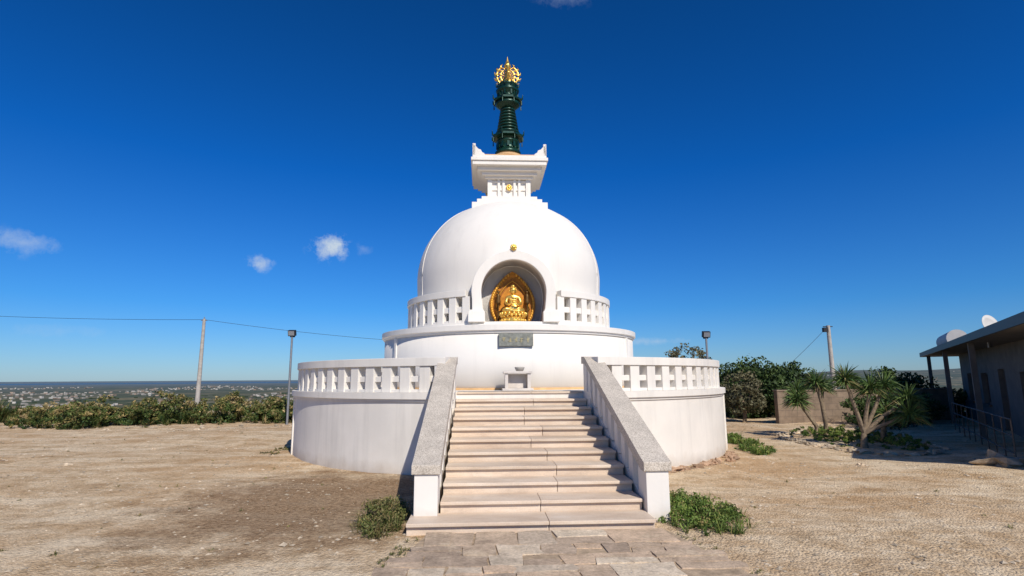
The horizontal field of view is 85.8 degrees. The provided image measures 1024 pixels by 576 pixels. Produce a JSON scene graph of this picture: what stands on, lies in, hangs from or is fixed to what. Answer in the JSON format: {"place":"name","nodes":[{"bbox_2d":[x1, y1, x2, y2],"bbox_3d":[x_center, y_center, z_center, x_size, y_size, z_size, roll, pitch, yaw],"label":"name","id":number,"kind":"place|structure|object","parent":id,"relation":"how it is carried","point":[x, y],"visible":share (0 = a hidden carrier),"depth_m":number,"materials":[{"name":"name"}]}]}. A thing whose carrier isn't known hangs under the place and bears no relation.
{"place":"outdoors","nodes":[
{"label":"outdoors","id":0,"kind":"place"},
{"bbox_2d":[0,382,297,384],"bbox_3d":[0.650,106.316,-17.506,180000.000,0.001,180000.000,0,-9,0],"label":"sea","id":1,"kind":"structure","parent":0,"point":[142,383],"depth_m":25648.58,"materials":[{"name":"liquid"}]},
{"bbox_2d":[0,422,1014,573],"bbox_3d":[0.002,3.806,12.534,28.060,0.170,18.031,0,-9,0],"label":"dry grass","id":2,"kind":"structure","parent":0,"point":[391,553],"depth_m":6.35,"materials":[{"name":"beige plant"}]},
{"bbox_2d":[0,368,1023,575],"bbox_3d":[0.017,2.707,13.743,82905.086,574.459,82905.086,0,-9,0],"label":"ground","id":3,"kind":"structure","parent":0,"point":[777,537],"depth_m":8.06,"materials":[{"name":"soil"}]},
{"bbox_2d":[1,393,287,408],"bbox_3d":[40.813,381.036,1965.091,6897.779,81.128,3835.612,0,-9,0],"label":"distant trees","id":4,"kind":"object","parent":3,"relation":"on","point":[137,397],"visible":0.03,"depth_m":2731.73,"materials":[{"name":"green plant"}]},
{"bbox_2d":[0,390,293,429],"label":"scrub hedge","id":5,"kind":"object","parent":3,"relation":"on","point":[75,415],"visible":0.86,"depth_m":22.50,"materials":[{"name":"green plant"}]},
{"bbox_2d":[195,317,206,403],"bbox_3d":[-20.169,5.127,35.661,0.350,6.527,0.297,-8,-12,38],"label":"utility pole","id":6,"kind":"object","parent":3,"relation":"on","point":[198,384],"visible":0.83,"depth_m":35.60,"materials":[{"name":"grey concrete"}]},
{"bbox_2d":[3,316,202,319],"bbox_3d":[-40.093,1.351,39.342,40.251,2.723,0.022,-2,-9,8],"label":"overhead wire","id":7,"kind":"object","parent":6,"relation":"attached to","point":[124,319],"visible":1,"depth_m":36.85,"materials":[{"name":"metal"}]},
{"bbox_2d":[209,320,381,339],"bbox_3d":[-5.076,3.857,43.961,34.179,1.189,0.022,5,-11,-28],"label":"overhead wire","id":8,"kind":"object","parent":6,"relation":"attached to","point":[287,330],"visible":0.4,"depth_m":38.43,"materials":[{"name":"metal"}]},
{"bbox_2d":[286,330,296,424],"bbox_3d":[-9.077,3.761,22.468,0.300,4.120,0.229,0,-9,0],"label":"floodlight pole","id":9,"kind":"object","parent":3,"relation":"on","point":[291,333],"visible":0.91,"depth_m":22.52,"materials":[{"name":"metal"}]},
{"bbox_2d":[347,494,411,539],"bbox_3d":[-1.631,2.786,6.841,1.030,0.419,2.019,0,-9,0],"label":"green bush","id":10,"kind":"object","parent":3,"relation":"on","point":[381,516],"visible":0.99,"depth_m":6.53,"materials":[{"name":"green plant"}]},
{"bbox_2d":[0,424,873,465],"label":"scattered rocks","id":11,"kind":"object","parent":3,"relation":"on","point":[242,425],"visible":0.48,"depth_m":20.50,"materials":[{"name":"stone"}]},
{"bbox_2d":[0,370,962,408],"bbox_3d":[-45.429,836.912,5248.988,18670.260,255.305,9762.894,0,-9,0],"label":"distant town","id":12,"kind":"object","parent":3,"relation":"on","point":[71,398],"visible":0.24,"depth_m":3489.84},
{"bbox_2d":[291,57,727,474],"bbox_3d":[-0.112,-1.286,16.499,11.540,12.200,11.398,0,-9,-3],"label":"buddhist stupa","id":13,"kind":"object","parent":3,"relation":"on","point":[363,415],"visible":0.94,"depth_m":12.68,"materials":[{"name":"white paint"}]},
{"bbox_2d":[490,272,534,320],"bbox_3d":[0.026,0.199,13.726,1.160,1.362,0.754,0,-9,-3],"label":"buddha statue","id":14,"kind":"object","parent":13,"relation":"on","point":[512,298],"visible":0.92,"depth_m":13.94,"materials":[{"name":"gold metal"}]},
{"bbox_2d":[499,333,532,345],"bbox_3d":[0.089,1.167,12.445,0.780,0.290,0.060,0,-9,-3],"label":"inscription plaque","id":15,"kind":"object","parent":13,"relation":"attached to","point":[515,339],"visible":1,"depth_m":12.43,"materials":[{"name":"stone"}]},
{"bbox_2d":[502,367,533,390],"bbox_3d":[0.117,1.953,11.866,0.660,0.500,0.400,0,-9,-3],"label":"altar table","id":16,"kind":"object","parent":13,"relation":"on","point":[519,379],"visible":1,"depth_m":11.83,"materials":[{"name":"stone"}]},
{"bbox_2d":[406,357,671,535],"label":"stone staircase","id":17,"kind":"structure","parent":3,"relation":"on","point":[516,465],"depth_m":7.68,"materials":[{"name":"beige stone"}]},
{"bbox_2d":[665,343,711,359],"bbox_3d":[7.765,4.118,24.115,2.162,3.472,1.949,-8,-12,38],"label":"olive tree","id":18,"kind":"object","parent":3,"relation":"on","point":[676,353],"visible":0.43,"depth_m":23.96,"materials":[{"name":"green plant"}]},
{"bbox_2d":[668,451,740,472],"bbox_3d":[4.057,3.647,11.480,0.676,0.168,3.616,-9,-13,43],"label":"rubble edging","id":19,"kind":"object","parent":3,"relation":"on","point":[732,456],"visible":0.79,"depth_m":11.31,"materials":[{"name":"beige stone"}]},
{"bbox_2d":[702,331,710,358],"bbox_3d":[7.742,3.618,21.664,0.300,3.862,0.229,0,-9,0],"label":"floodlight pole","id":20,"kind":"object","parent":3,"relation":"on","point":[705,335],"visible":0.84,"depth_m":21.87,"materials":[{"name":"metal"}]},
{"bbox_2d":[657,487,760,535],"bbox_3d":[2.232,2.796,7.044,1.534,0.408,2.266,0,-9,0],"label":"green bush","id":21,"kind":"object","parent":3,"relation":"on","point":[685,504],"visible":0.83,"depth_m":6.65,"materials":[{"name":"green plant"}]},
{"bbox_2d":[720,369,766,422],"bbox_3d":[9.213,4.426,22.119,1.890,2.311,2.024,0,-9,0],"label":"olive tree","id":22,"kind":"object","parent":3,"relation":"on","point":[733,399],"visible":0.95,"depth_m":21.82,"materials":[{"name":"green plant"}]},
{"bbox_2d":[727,432,776,454],"bbox_3d":[5.989,4.047,14.553,1.428,0.346,4.318,-2,-9,9],"label":"weed patch","id":23,"kind":"object","parent":3,"relation":"on","point":[747,444],"visible":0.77,"depth_m":13.60,"materials":[{"name":"green plant"}]},
{"bbox_2d":[718,355,799,417],"bbox_3d":[11.034,4.601,25.030,4.354,3.228,4.444,0,-9,0],"label":"carob tree","id":24,"kind":"object","parent":3,"relation":"on","point":[770,378],"visible":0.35,"depth_m":24.12,"materials":[{"name":"green plant"}]},
{"bbox_2d":[758,360,832,412],"bbox_3d":[13.634,5.061,26.987,3.627,3.006,3.479,0,-9,0],"label":"carob tree","id":25,"kind":"object","parent":3,"relation":"on","point":[792,365],"visible":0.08,"depth_m":26.89,"materials":[{"name":"green plant"}]},
{"bbox_2d":[780,378,817,436],"bbox_3d":[8.361,3.525,16.145,1.040,1.906,1.244,0,-9,0],"label":"yucca plant","id":26,"kind":"object","parent":3,"relation":"on","point":[796,396],"visible":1,"depth_m":16.02,"materials":[{"name":"green plant"}]},
{"bbox_2d":[797,369,839,434],"bbox_3d":[9.218,3.434,16.542,1.327,2.192,1.014,8,-13,-42],"label":"yucca plant","id":27,"kind":"object","parent":3,"relation":"on","point":[818,383],"visible":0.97,"depth_m":16.48,"materials":[{"name":"green plant"}]},
{"bbox_2d":[822,325,836,388],"bbox_3d":[21.800,5.640,37.561,0.670,6.188,0.340,0,-9,0],"label":"utility pole","id":28,"kind":"object","parent":3,"relation":"on","point":[826,328],"visible":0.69,"depth_m":37.72,"materials":[{"name":"grey concrete"}]},
{"bbox_2d":[725,386,969,429],"bbox_3d":[15.762,5.216,24.514,12.440,1.695,8.949,5,-11,-28],"label":"shrub row","id":29,"kind":"object","parent":3,"relation":"on","point":[960,395],"visible":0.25,"depth_m":21.22,"materials":[{"name":"green plant"}]},
{"bbox_2d":[789,424,930,450],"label":"flowerbed plants","id":30,"kind":"object","parent":3,"relation":"on","point":[839,431],"visible":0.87,"depth_m":14.82,"materials":[{"name":"green plant"}]},
{"bbox_2d":[772,388,950,423],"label":"block wall","id":31,"kind":"structure","parent":3,"relation":"on","point":[835,410],"depth_m":21.54,"materials":[{"name":"beige concrete"}]},
{"bbox_2d":[774,430,950,455],"bbox_3d":[9.300,4.195,15.130,3.614,0.247,5.458,0,-9,0],"label":"flowerbed edging","id":32,"kind":"object","parent":3,"relation":"on","point":[787,437],"visible":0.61,"depth_m":13.26,"materials":[{"name":"stone"}]},
{"bbox_2d":[825,363,938,447],"bbox_3d":[9.198,2.949,13.793,2.340,2.262,1.484,-7,-12,36],"label":"yucca plant","id":33,"kind":"object","parent":3,"relation":"on","point":[909,399],"visible":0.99,"depth_m":13.73,"materials":[{"name":"green plant"}]},
{"bbox_2d":[870,388,908,442],"bbox_3d":[10.277,3.442,14.982,1.033,1.648,1.498,-9,-13,44],"label":"yucca plant","id":34,"kind":"object","parent":3,"relation":"on","point":[883,404],"visible":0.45,"depth_m":14.84,"materials":[{"name":"green plant"}]},
{"bbox_2d":[848,366,939,388],"bbox_3d":[17.474,4.897,25.510,3.635,2.605,4.165,4,-10,-24],"label":"carob tree","id":35,"kind":"object","parent":3,"relation":"on","point":[918,380],"visible":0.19,"depth_m":24.86,"materials":[{"name":"green plant"}]},
{"bbox_2d":[926,343,986,438],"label":"veranda posts","id":36,"kind":"object","parent":3,"relation":"on","point":[975,376],"visible":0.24,"depth_m":16.13,"materials":[{"name":"grey concrete"}]},
{"bbox_2d":[952,402,1016,456],"bbox_3d":[12.279,3.764,14.552,0.038,1.133,8.515,-6,-11,32],"label":"railing","id":37,"kind":"object","parent":3,"relation":"on","point":[993,428],"visible":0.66,"depth_m":13.41,"materials":[{"name":"grey metal"}]},
{"bbox_2d":[959,340,1023,437],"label":"walls","id":38,"kind":"structure","parent":3,"relation":"on","point":[993,362],"depth_m":17.78,"materials":[{"name":"white paint"}]},
{"bbox_2d":[923,324,1023,356],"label":"roof slab","id":39,"kind":"structure","parent":38,"relation":"on","point":[1013,334],"depth_m":15.41,"materials":[{"name":"grey concrete"}]},
{"bbox_2d":[919,311,1023,356],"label":"fascia","id":40,"kind":"structure","parent":39,"relation":"on","point":[1009,322],"depth_m":13.25,"materials":[{"name":"metal"}]},
{"bbox_2d":[982,315,996,347],"bbox_3d":[13.710,1.217,15.681,0.480,0.931,0.472,-8,-12,39],"label":"satellite dish","id":41,"kind":"object","parent":39,"relation":"on","point":[987,320],"visible":0.53,"depth_m":15.84,"materials":[{"name":"metal"}]},
{"bbox_2d":[968,369,1023,426],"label":"window frames","id":42,"kind":"structure","parent":38,"relation":"attached to","point":[985,404],"depth_m":19.93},
{"bbox_2d":[968,449,1023,467],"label":"boulder","id":43,"kind":"object","parent":3,"relation":"on","point":[992,458],"visible":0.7,"depth_m":10.74,"materials":[{"name":"stone"}]},
{"bbox_2d":[0,0,1023,381],"label":"sky","id":44,"kind":"structure","parent":0,"point":[760,176],"materials":[{"name":"blue"}]},
{"bbox_2d":[371,528,757,575],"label":"paved path","id":45,"kind":"structure","parent":0,"point":[647,547],"depth_m":5.37,"materials":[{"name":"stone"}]},
{"bbox_3d":[18.895,0.924,16.025,9.900,0.965,21.400,-6,-11,31],"label":"tiled roof","id":46,"kind":"object","parent":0,"visible":0},
{"bbox_2d":[936,329,965,345],"bbox_3d":[18.286,2.225,22.950,0.680,0.755,3.500,-6,-11,31],"label":"water tank","id":47,"kind":"object","parent":46,"relation":"on","point":[950,336],"visible":0.38,"depth_m":21.62,"materials":[{"name":"white plastic"}]}
]}

